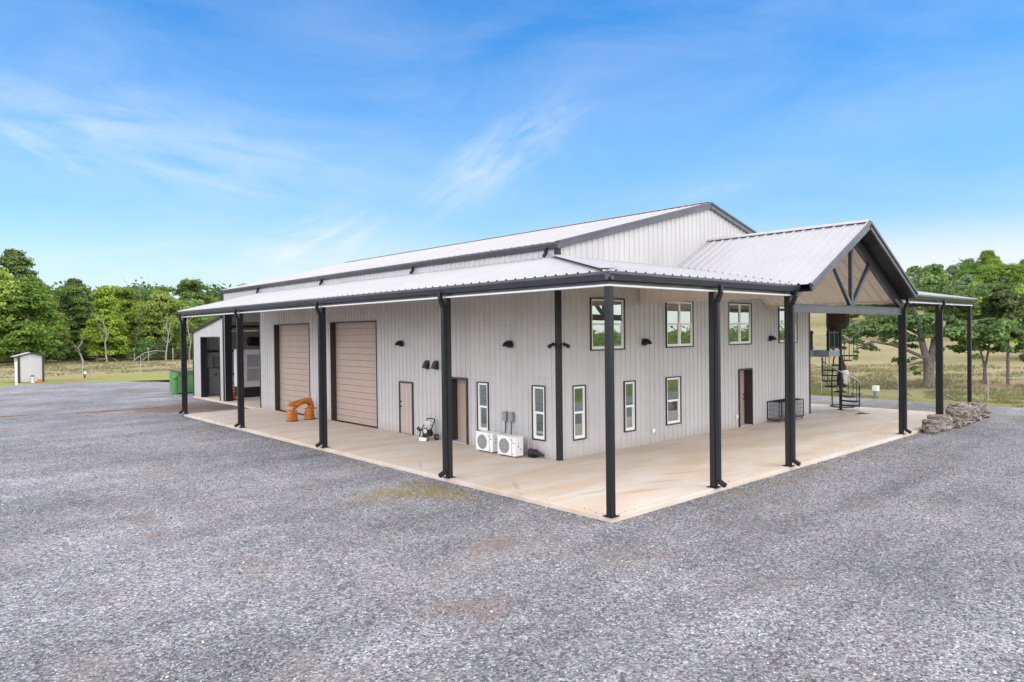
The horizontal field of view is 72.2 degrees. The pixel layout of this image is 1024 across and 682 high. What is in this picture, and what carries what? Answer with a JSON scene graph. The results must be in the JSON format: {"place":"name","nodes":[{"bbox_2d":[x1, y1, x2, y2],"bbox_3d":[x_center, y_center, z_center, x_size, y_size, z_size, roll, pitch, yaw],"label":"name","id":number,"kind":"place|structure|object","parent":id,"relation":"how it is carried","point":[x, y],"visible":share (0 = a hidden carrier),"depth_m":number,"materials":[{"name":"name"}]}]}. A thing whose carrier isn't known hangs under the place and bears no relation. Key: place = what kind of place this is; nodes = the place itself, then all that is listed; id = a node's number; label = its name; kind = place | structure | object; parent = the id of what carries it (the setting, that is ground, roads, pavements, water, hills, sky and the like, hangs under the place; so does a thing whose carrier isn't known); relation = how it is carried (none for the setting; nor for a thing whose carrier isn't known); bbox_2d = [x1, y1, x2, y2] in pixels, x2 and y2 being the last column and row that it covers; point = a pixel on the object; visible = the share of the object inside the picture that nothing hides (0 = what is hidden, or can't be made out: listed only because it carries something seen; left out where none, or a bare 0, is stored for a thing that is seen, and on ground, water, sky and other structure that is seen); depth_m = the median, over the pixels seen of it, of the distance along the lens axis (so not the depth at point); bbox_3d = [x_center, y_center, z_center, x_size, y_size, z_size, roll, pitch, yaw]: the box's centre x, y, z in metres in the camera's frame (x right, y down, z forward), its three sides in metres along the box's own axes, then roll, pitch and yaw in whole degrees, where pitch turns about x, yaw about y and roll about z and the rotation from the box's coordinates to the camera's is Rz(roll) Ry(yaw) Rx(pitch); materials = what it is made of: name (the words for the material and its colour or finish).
{"place":"outdoors","nodes":[
{"label":"outdoors","id":0,"kind":"place"},
{"bbox_2d":[247,337,258,345],"bbox_3d":[-14.964,0.102,41.647,1.350,0.720,0.540,-1,1,-42],"label":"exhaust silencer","id":1,"kind":"object","parent":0,"point":[252,341],"visible":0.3,"depth_m":41.20,"materials":[{"name":"black paint"}]},
{"bbox_2d":[0,308,1023,407],"bbox_3d":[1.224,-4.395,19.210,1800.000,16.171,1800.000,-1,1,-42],"label":"ground","id":2,"kind":"structure","parent":0,"point":[885,354],"depth_m":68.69,"materials":[{"name":"green plant"}]},
{"bbox_2d":[0,248,38,280],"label":"tree","id":3,"kind":"object","parent":2,"relation":"on","point":[15,262],"visible":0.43,"depth_m":129.20,"materials":[{"name":"green plant"}]},
{"bbox_2d":[0,267,42,358],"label":"tree","id":4,"kind":"object","parent":2,"relation":"on","point":[5,286],"visible":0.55,"depth_m":95.09,"materials":[{"name":"green plant"}]},
{"bbox_2d":[8,273,47,287],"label":"tree","id":5,"kind":"object","parent":2,"relation":"on","point":[33,277],"visible":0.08,"depth_m":129.53,"materials":[{"name":"green plant"}]},
{"bbox_2d":[10,352,47,382],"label":"pump house","id":6,"kind":"structure","parent":2,"relation":"on","point":[29,364],"depth_m":58.11,"materials":[{"name":"grey metal"}]},
{"bbox_2d":[0,280,69,356],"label":"tree","id":7,"kind":"object","parent":2,"relation":"on","point":[31,295],"visible":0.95,"depth_m":95.89,"materials":[{"name":"green plant"}]},
{"bbox_2d":[15,281,65,330],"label":"tree","id":8,"kind":"object","parent":2,"relation":"on","point":[56,300],"visible":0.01,"depth_m":117.06,"materials":[{"name":"green plant"}]},
{"bbox_2d":[36,330,70,362],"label":"shrub","id":9,"kind":"object","parent":2,"relation":"on","point":[61,353],"visible":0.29,"depth_m":105.45,"materials":[{"name":"green plant"}]},
{"bbox_2d":[49,312,74,361],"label":"tree","id":10,"kind":"object","parent":2,"relation":"on","point":[65,337],"visible":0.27,"depth_m":109.12,"materials":[{"name":"green plant"}]},
{"bbox_2d":[53,287,87,343],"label":"tree","id":11,"kind":"object","parent":2,"relation":"on","point":[62,310],"visible":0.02,"depth_m":130.56,"materials":[{"name":"green plant"}]},
{"bbox_2d":[50,285,92,343],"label":"tree","id":12,"kind":"object","parent":2,"relation":"on","point":[78,313],"visible":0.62,"depth_m":123.32,"materials":[{"name":"green plant"}]},
{"bbox_2d":[62,278,90,325],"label":"pine tree","id":13,"kind":"object","parent":2,"relation":"on","point":[74,282],"visible":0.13,"depth_m":133.63,"materials":[{"name":"green plant"}]},
{"bbox_2d":[64,344,94,360],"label":"shrub","id":14,"kind":"object","parent":2,"relation":"on","point":[73,355],"visible":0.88,"depth_m":108.30,"materials":[{"name":"green plant"}]},
{"bbox_2d":[72,338,103,360],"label":"shrub","id":15,"kind":"object","parent":2,"relation":"on","point":[84,342],"visible":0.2,"depth_m":111.42,"materials":[{"name":"green plant"}]},
{"bbox_2d":[0,357,192,376],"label":"wire fence","id":16,"kind":"object","parent":2,"relation":"on","point":[93,368],"visible":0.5,"depth_m":65.68,"materials":[{"name":"grey metal"}]},
{"bbox_2d":[9,348,189,360],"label":"wire fence","id":17,"kind":"object","parent":2,"relation":"on","point":[97,358],"visible":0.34,"depth_m":108.04,"materials":[{"name":"grey metal"}]},
{"bbox_2d":[90,308,109,361],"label":"dead tree","id":18,"kind":"object","parent":2,"relation":"on","point":[105,331],"visible":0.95,"depth_m":102.84,"materials":[{"name":"grey wood"}]},
{"bbox_2d":[80,297,124,331],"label":"tree","id":19,"kind":"object","parent":2,"relation":"on","point":[92,308],"visible":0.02,"depth_m":125.29,"materials":[{"name":"green plant"}]},
{"bbox_2d":[77,306,131,359],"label":"tree","id":20,"kind":"object","parent":2,"relation":"on","point":[125,331],"visible":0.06,"depth_m":114.59,"materials":[{"name":"green plant"}]},
{"bbox_2d":[79,284,130,360],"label":"tree","id":21,"kind":"object","parent":2,"relation":"on","point":[115,323],"visible":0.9,"depth_m":106.35,"materials":[{"name":"green plant"}]},
{"bbox_2d":[98,333,134,360],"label":"shrub","id":22,"kind":"object","parent":2,"relation":"on","point":[120,356],"visible":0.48,"depth_m":108.81,"materials":[{"name":"green plant"}]},
{"bbox_2d":[112,286,141,356],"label":"tree","id":23,"kind":"object","parent":2,"relation":"on","point":[125,297],"visible":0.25,"depth_m":126.20,"materials":[{"name":"green plant"}]},
{"bbox_2d":[46,277,230,309],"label":"woods","id":24,"kind":"object","parent":2,"relation":"on","point":[215,292],"visible":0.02,"depth_m":142.32,"materials":[{"name":"green plant"}]},
{"bbox_2d":[120,301,156,347],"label":"tree","id":25,"kind":"object","parent":2,"relation":"on","point":[129,316],"visible":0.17,"depth_m":117.77,"materials":[{"name":"green plant"}]},
{"bbox_2d":[123,338,161,360],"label":"shrub","id":26,"kind":"object","parent":2,"relation":"on","point":[141,345],"visible":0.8,"depth_m":108.44,"materials":[{"name":"green plant"}]},
{"bbox_2d":[126,328,158,356],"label":"shrub","id":27,"kind":"object","parent":2,"relation":"on","point":[133,333],"visible":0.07,"depth_m":114.08,"materials":[{"name":"green plant"}]},
{"bbox_2d":[141,285,177,301],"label":"tree","id":28,"kind":"object","parent":2,"relation":"on","point":[146,297],"visible":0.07,"depth_m":134.09,"materials":[{"name":"green plant"}]},
{"bbox_2d":[146,339,179,359],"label":"shrub","id":29,"kind":"object","parent":2,"relation":"on","point":[162,346],"visible":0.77,"depth_m":109.69,"materials":[{"name":"green plant"}]},
{"bbox_2d":[133,288,193,359],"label":"tree","id":30,"kind":"object","parent":2,"relation":"on","point":[158,303],"visible":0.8,"depth_m":112.09,"materials":[{"name":"green plant"}]},
{"bbox_2d":[162,316,173,359],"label":"dead tree","id":31,"kind":"object","parent":2,"relation":"on","point":[167,342],"visible":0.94,"depth_m":107.80,"materials":[{"name":"grey wood"}]},
{"bbox_2d":[156,299,199,356],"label":"tree","id":32,"kind":"object","parent":2,"relation":"on","point":[187,306],"visible":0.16,"depth_m":118.86,"materials":[{"name":"green plant"}]},
{"bbox_2d":[176,334,192,356],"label":"shrub","id":33,"kind":"object","parent":2,"relation":"on","point":[191,350],"visible":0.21,"depth_m":110.75,"materials":[{"name":"green plant"}]},
{"bbox_2d":[172,277,212,321],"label":"tree","id":34,"kind":"object","parent":2,"relation":"on","point":[190,290],"visible":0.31,"depth_m":136.20,"materials":[{"name":"green plant"}]},
{"bbox_2d":[185,298,210,325],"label":"tree","id":35,"kind":"object","parent":2,"relation":"on","point":[192,302],"visible":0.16,"depth_m":128.03,"materials":[{"name":"green plant"}]},
{"bbox_2d":[201,315,219,324],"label":"tree","id":36,"kind":"object","parent":2,"relation":"on","point":[206,318],"visible":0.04,"depth_m":118.85,"materials":[{"name":"green plant"}]},
{"bbox_2d":[193,395,259,407],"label":"bay slab","id":37,"kind":"structure","parent":2,"relation":"on","point":[251,402],"depth_m":38.31,"materials":[{"name":"concrete"}]},
{"bbox_2d":[207,368,219,394],"bbox_3d":[-17.945,2.430,42.241,0.700,1.620,0.430,-1,1,-42],"label":"electrical cabinet","id":38,"kind":"object","parent":37,"relation":"on","point":[213,381],"visible":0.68,"depth_m":42.03,"materials":[{"name":"grey metal"}]},
{"bbox_2d":[190,315,258,400],"bbox_3d":[-11.772,0.846,44.950,15.210,4.780,5.030,-1,1,-42],"label":"lean to shed","id":39,"kind":"object","parent":37,"relation":"on","point":[207,343],"visible":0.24,"depth_m":40.95,"materials":[{"name":"grey metal"}]},
{"bbox_2d":[234,349,259,396],"bbox_3d":[-14.711,1.835,41.581,3.020,2.750,1.380,-1,1,-42],"label":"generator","id":40,"kind":"object","parent":37,"relation":"on","point":[251,373],"visible":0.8,"depth_m":40.50,"materials":[{"name":"white paint"}]},
{"bbox_2d":[0,380,1023,681],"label":"gravel yard","id":41,"kind":"structure","parent":2,"relation":"on","point":[92,412],"depth_m":10.93,"materials":[{"name":"grey gravel"}]},
{"bbox_2d":[169,368,192,394],"bbox_3d":[-20.862,2.562,45.300,2.360,1.588,1.680,-1,1,-42],"label":"dumpster","id":42,"kind":"object","parent":41,"relation":"on","point":[175,379],"visible":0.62,"depth_m":44.56,"materials":[{"name":"green paint"}]},
{"bbox_2d":[921,419,939,430],"bbox_3d":[14.429,2.960,24.262,0.581,0.520,0.652,3,0,19],"label":"rock","id":43,"kind":"object","parent":41,"relation":"on","point":[929,424],"visible":0.88,"depth_m":24.04,"materials":[{"name":"stone"}]},
{"bbox_2d":[922,429,939,434],"bbox_3d":[14.429,3.114,24.152,0.527,0.191,0.606,0,1,37],"label":"rock","id":44,"kind":"object","parent":41,"relation":"on","point":[934,432],"visible":0.88,"depth_m":23.95,"materials":[{"name":"stone"}]},
{"bbox_2d":[927,414,946,431],"bbox_3d":[14.894,2.890,24.598,0.633,0.638,0.640,4,6,-25],"label":"rock","id":45,"kind":"object","parent":41,"relation":"on","point":[941,419],"visible":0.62,"depth_m":24.39,"materials":[{"name":"stone"}]},
{"bbox_2d":[945,407,968,425],"bbox_3d":[16.505,2.814,26.047,0.766,0.727,0.940,6,1,31],"label":"rock","id":46,"kind":"object","parent":41,"relation":"on","point":[962,414],"visible":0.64,"depth_m":25.71,"materials":[{"name":"stone"}]},
{"bbox_2d":[952,417,961,427],"bbox_3d":[16.022,2.975,25.506,0.433,0.414,0.583,9,-10,-31],"label":"rock","id":47,"kind":"object","parent":41,"relation":"on","point":[956,422],"visible":0.51,"depth_m":25.30,"materials":[{"name":"stone"}]},
{"bbox_2d":[945,402,974,423],"bbox_3d":[16.895,2.745,26.505,0.842,0.842,0.848,-5,4,-9],"label":"rock","id":48,"kind":"object","parent":41,"relation":"on","point":[970,408],"visible":0.39,"depth_m":26.22,"materials":[{"name":"stone"}]},
{"bbox_2d":[971,408,978,422],"bbox_3d":[17.463,2.817,26.841,0.580,0.674,0.623,8,6,-42],"label":"rock","id":49,"kind":"object","parent":41,"relation":"on","point":[975,415],"visible":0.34,"depth_m":26.58,"materials":[{"name":"stone"}]},
{"bbox_2d":[967,402,988,418],"bbox_3d":[18.512,2.787,28.024,0.896,0.692,0.655,-4,-7,35],"label":"rock","id":50,"kind":"object","parent":41,"relation":"on","point":[983,407],"visible":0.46,"depth_m":27.73,"materials":[{"name":"stone"}]},
{"bbox_2d":[184,404,944,522],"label":"patio slab","id":51,"kind":"structure","parent":2,"relation":"on","point":[749,453],"depth_m":19.77,"materials":[{"name":"concrete"}]},
{"bbox_2d":[286,398,316,421],"bbox_3d":[-8.750,2.833,29.223,0.510,0.909,1.425,0,1,42],"label":"wooden statue","id":52,"kind":"object","parent":51,"relation":"on","point":[292,415],"visible":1,"depth_m":29.11,"materials":[{"name":"brown wood"}]},
{"bbox_2d":[416,418,438,440],"bbox_3d":[-2.846,2.929,23.306,0.668,0.720,0.540,0,1,33],"label":"pressure washer","id":53,"kind":"object","parent":51,"relation":"on","point":[427,432],"visible":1,"depth_m":23.22,"materials":[{"name":"black paint"}]},
{"bbox_2d":[475,430,500,453],"bbox_3d":[-0.714,2.996,20.858,0.341,0.595,0.794,-1,1,-42],"label":"air conditioner","id":54,"kind":"object","parent":51,"relation":"on","point":[486,440],"visible":1,"depth_m":20.68,"materials":[{"name":"white paint"}]},
{"bbox_2d":[497,434,523,457],"bbox_3d":[-0.054,2.998,20.067,0.341,0.595,0.794,-1,1,-42],"label":"air conditioner","id":55,"kind":"object","parent":51,"relation":"on","point":[510,444],"visible":1,"depth_m":19.86,"materials":[{"name":"white paint"}]},
{"bbox_2d":[527,448,543,457],"bbox_3d":[0.687,3.171,19.755,0.219,0.239,0.535,-1,1,-42],"label":"fan motor","id":56,"kind":"object","parent":51,"relation":"on","point":[533,453],"visible":1,"depth_m":19.75,"materials":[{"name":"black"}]},
{"bbox_2d":[177,201,977,518],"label":"metal building","id":57,"kind":"structure","parent":51,"relation":"on","point":[707,299],"depth_m":22.14,"materials":[{"name":"grey metal"}]},
{"bbox_2d":[274,323,309,413],"bbox_3d":[-9.865,1.245,31.812,0.307,4.050,3.620,-1,1,-42],"label":"garage door","id":58,"kind":"structure","parent":57,"relation":"in","point":[292,358],"depth_m":32.23,"materials":[{"name":"beige paint"}]},
{"bbox_2d":[330,320,377,428],"bbox_3d":[-6.166,1.251,27.709,0.307,4.050,3.610,-1,1,-42],"label":"garage door","id":59,"kind":"structure","parent":57,"relation":"in","point":[354,397],"depth_m":27.97,"materials":[{"name":"beige paint"}]},
{"bbox_2d":[399,381,413,434],"bbox_3d":[-3.737,2.356,24.858,0.110,1.850,0.880,-1,1,-42],"label":"door","id":60,"kind":"structure","parent":57,"relation":"in","point":[402,411],"depth_m":24.87,"materials":[{"name":"beige paint"}]},
{"bbox_2d":[431,360,438,369],"bbox_3d":[-2.584,0.805,23.391,0.170,0.300,0.240,-1,1,-42],"label":"vent hood","id":61,"kind":"object","parent":57,"relation":"attached to","point":[435,365],"visible":1,"depth_m":23.35,"materials":[{"name":"grey metal"}]},
{"bbox_2d":[452,377,468,444],"bbox_3d":[-1.609,2.221,22.777,0.450,2.120,1.060,-1,1,-42],"label":"door","id":62,"kind":"structure","parent":57,"relation":"in","point":[460,422],"depth_m":23.09,"materials":[{"name":"beige paint"}]},
{"bbox_2d":[476,381,489,430],"bbox_3d":[-0.875,2.030,21.709,0.105,1.540,0.560,-1,1,-42],"label":"window","id":63,"kind":"structure","parent":57,"relation":"in","point":[482,388],"depth_m":21.74,"materials":[{"name":"grey"}]},
{"bbox_2d":[502,411,507,433],"bbox_3d":[-0.238,2.465,20.785,0.230,0.752,0.196,-1,1,-42],"label":"disconnect box","id":64,"kind":"object","parent":57,"relation":"attached to","point":[505,416],"visible":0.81,"depth_m":20.80,"materials":[{"name":"grey metal"}]},
{"bbox_2d":[502,340,512,347],"bbox_3d":[-0.158,0.090,20.608,0.270,0.220,0.340,-1,1,-42],"label":"wall light","id":65,"kind":"object","parent":57,"relation":"attached to","point":[508,344],"visible":1,"depth_m":20.53,"materials":[{"name":"black paint"}]},
{"bbox_2d":[508,412,513,433],"bbox_3d":[-0.064,2.465,20.592,0.230,0.752,0.196,-1,1,-42],"label":"disconnect box","id":66,"kind":"object","parent":57,"relation":"attached to","point":[511,417],"visible":0.8,"depth_m":20.60,"materials":[{"name":"grey metal"}]},
{"bbox_2d":[531,385,545,440],"bbox_3d":[0.783,2.033,19.870,0.105,1.560,0.550,-1,1,-42],"label":"window","id":67,"kind":"structure","parent":57,"relation":"in","point":[538,392],"depth_m":19.89,"materials":[{"name":"grey"}]},
{"bbox_2d":[572,384,586,440],"bbox_3d":[1.877,2.016,19.817,0.560,1.550,0.105,-1,1,-42],"label":"window","id":68,"kind":"structure","parent":57,"relation":"in","point":[578,391],"depth_m":19.85,"materials":[{"name":"grey"}]},
{"bbox_2d":[590,297,624,350],"bbox_3d":[2.799,-0.495,20.644,1.540,1.530,0.105,-1,1,-42],"label":"window","id":69,"kind":"structure","parent":57,"relation":"in","point":[597,338],"depth_m":20.51,"materials":[{"name":"grey"}]},
{"bbox_2d":[623,380,635,431],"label":"window","id":70,"kind":"structure","parent":57,"relation":"in","point":[629,387],"depth_m":21.35,"materials":[{"name":"grey plastic"}]},
{"bbox_2d":[665,376,681,425],"bbox_3d":[5.234,1.936,22.843,0.820,1.560,0.105,-1,1,-42],"label":"window","id":71,"kind":"structure","parent":57,"relation":"in","point":[673,403],"depth_m":22.87,"materials":[{"name":"grey plastic"}]},
{"bbox_2d":[665,301,693,347],"bbox_3d":[5.494,-0.556,23.075,1.540,1.530,0.105,-1,1,-42],"label":"window","id":72,"kind":"structure","parent":57,"relation":"in","point":[679,316],"depth_m":23.04,"materials":[{"name":"grey"}]},
{"bbox_2d":[728,302,751,344],"bbox_3d":[8.294,-0.628,25.599,1.600,1.530,0.105,-1,1,-42],"label":"window","id":73,"kind":"structure","parent":57,"relation":"in","point":[739,314],"depth_m":25.60,"materials":[{"name":"grey"}]},
{"bbox_2d":[738,368,752,426],"bbox_3d":[8.497,2.065,25.970,0.960,2.120,0.390,-1,1,-42],"label":"door","id":74,"kind":"structure","parent":57,"relation":"in","point":[745,375],"depth_m":26.21,"materials":[{"name":"beige paint"}]},
{"bbox_2d":[778,307,797,342],"bbox_3d":[11.001,-0.679,28.039,1.530,1.510,0.105,-1,1,-42],"label":"window","id":75,"kind":"structure","parent":57,"relation":"in","point":[780,309],"depth_m":27.77,"materials":[{"name":"grey"}]},
{"bbox_2d":[826,305,849,332],"bbox_3d":[14.327,-1.299,30.877,1.385,2.145,0.889,-1,1,-42],"label":"draped cover","id":76,"kind":"object","parent":57,"relation":"hanging from","point":[838,323],"visible":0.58,"depth_m":30.44,"materials":[{"name":"brown fabric"}]},
{"bbox_2d":[767,398,803,422],"bbox_3d":[10.659,2.687,27.322,1.825,0.791,0.585,-1,1,-42],"label":"dog crate","id":77,"kind":"object","parent":51,"relation":"on","point":[781,417],"visible":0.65,"depth_m":27.14,"materials":[{"name":"black paint"}]},
{"bbox_2d":[810,330,839,356],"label":"balcony deck","id":78,"kind":"structure","parent":51,"relation":"on","point":[832,340],"depth_m":30.14,"materials":[{"name":"grey metal"}]},
{"bbox_2d":[821,327,860,409],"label":"spiral staircase","id":79,"kind":"structure","parent":51,"relation":"on","point":[840,391],"depth_m":30.55,"materials":[{"name":"black metal"}]},
{"bbox_2d":[830,356,852,407],"bbox_3d":[14.968,1.756,31.824,1.059,2.449,1.080,-1,1,-42],"label":"hanging chair","id":80,"kind":"object","parent":51,"relation":"on","point":[845,378],"visible":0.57,"depth_m":31.65,"materials":[{"name":"black paint"}]},
{"bbox_2d":[870,304,891,330],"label":"tree","id":81,"kind":"object","parent":2,"relation":"on","point":[882,322],"visible":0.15,"depth_m":95.24,"materials":[{"name":"green plant"}]},
{"bbox_2d":[905,267,919,278],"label":"tree","id":82,"kind":"object","parent":2,"relation":"on","point":[913,273],"visible":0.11,"depth_m":145.81,"materials":[{"name":"green plant"}]},
{"bbox_2d":[811,372,1023,398],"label":"wire fence","id":83,"kind":"object","parent":2,"relation":"on","point":[910,381],"visible":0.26,"depth_m":37.09,"materials":[{"name":"grey"}]},
{"bbox_2d":[825,262,1023,386],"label":"oak tree","id":84,"kind":"object","parent":2,"relation":"on","point":[996,332],"visible":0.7,"depth_m":45.17,"materials":[{"name":"green plant"}]},
{"bbox_2d":[919,270,950,314],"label":"tree","id":85,"kind":"object","parent":2,"relation":"on","point":[930,309],"visible":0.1,"depth_m":113.18,"materials":[{"name":"green plant"}]},
{"bbox_2d":[944,265,958,284],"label":"tree","id":86,"kind":"object","parent":2,"relation":"on","point":[951,269],"visible":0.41,"depth_m":151.05,"materials":[{"name":"green plant"}]},
{"bbox_2d":[953,273,976,288],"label":"tree","id":87,"kind":"object","parent":2,"relation":"on","point":[965,279],"visible":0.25,"depth_m":108.10,"materials":[{"name":"green plant"}]},
{"bbox_2d":[951,262,985,290],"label":"tree","id":88,"kind":"object","parent":2,"relation":"on","point":[969,268],"visible":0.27,"depth_m":120.06,"materials":[{"name":"green plant"}]},
{"bbox_2d":[955,281,987,326],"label":"tree","id":89,"kind":"object","parent":2,"relation":"on","point":[976,312],"visible":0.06,"depth_m":86.36,"materials":[{"name":"green plant"}]},
{"bbox_2d":[943,282,1014,383],"bbox_3d":[31.994,-0.430,47.944,3.974,7.068,4.489,-1,1,-42],"label":"young tree","id":90,"kind":"object","parent":2,"relation":"on","point":[997,314],"visible":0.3,"depth_m":47.16,"materials":[{"name":"green plant"}]},
{"bbox_2d":[976,249,1000,272],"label":"tree","id":91,"kind":"object","parent":2,"relation":"on","point":[985,256],"visible":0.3,"depth_m":144.77,"materials":[{"name":"green plant"}]},
{"bbox_2d":[970,264,1007,283],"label":"tree","id":92,"kind":"object","parent":2,"relation":"on","point":[992,270],"visible":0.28,"depth_m":105.32,"materials":[{"name":"green plant"}]},
{"bbox_2d":[983,258,1004,280],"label":"tree","id":93,"kind":"object","parent":2,"relation":"on","point":[995,261],"visible":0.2,"depth_m":138.04,"materials":[{"name":"green plant"}]},
{"bbox_2d":[981,276,1023,384],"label":"young tree","id":94,"kind":"object","parent":2,"relation":"on","point":[1011,301],"visible":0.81,"depth_m":46.24,"materials":[{"name":"green plant"}]},
{"bbox_2d":[992,263,1023,289],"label":"tree","id":95,"kind":"object","parent":2,"relation":"on","point":[1014,268],"visible":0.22,"depth_m":104.57,"materials":[{"name":"green plant"}]},
{"bbox_2d":[1006,284,1023,352],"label":"tree","id":96,"kind":"object","parent":2,"relation":"on","point":[1020,290],"visible":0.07,"depth_m":67.20,"materials":[{"name":"green plant"}]},
{"bbox_2d":[0,0,1023,298],"label":"sky","id":97,"kind":"structure","parent":0,"point":[161,142],"materials":[{"name":"blue"}]},
{"bbox_2d":[872,385,878,395],"bbox_3d":[20.248,2.775,39.063,0.320,0.580,0.280,-1,1,-42],"label":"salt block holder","id":98,"kind":"object","parent":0,"point":[875,389],"visible":0.97,"depth_m":38.97,"materials":[{"name":"white paint"}]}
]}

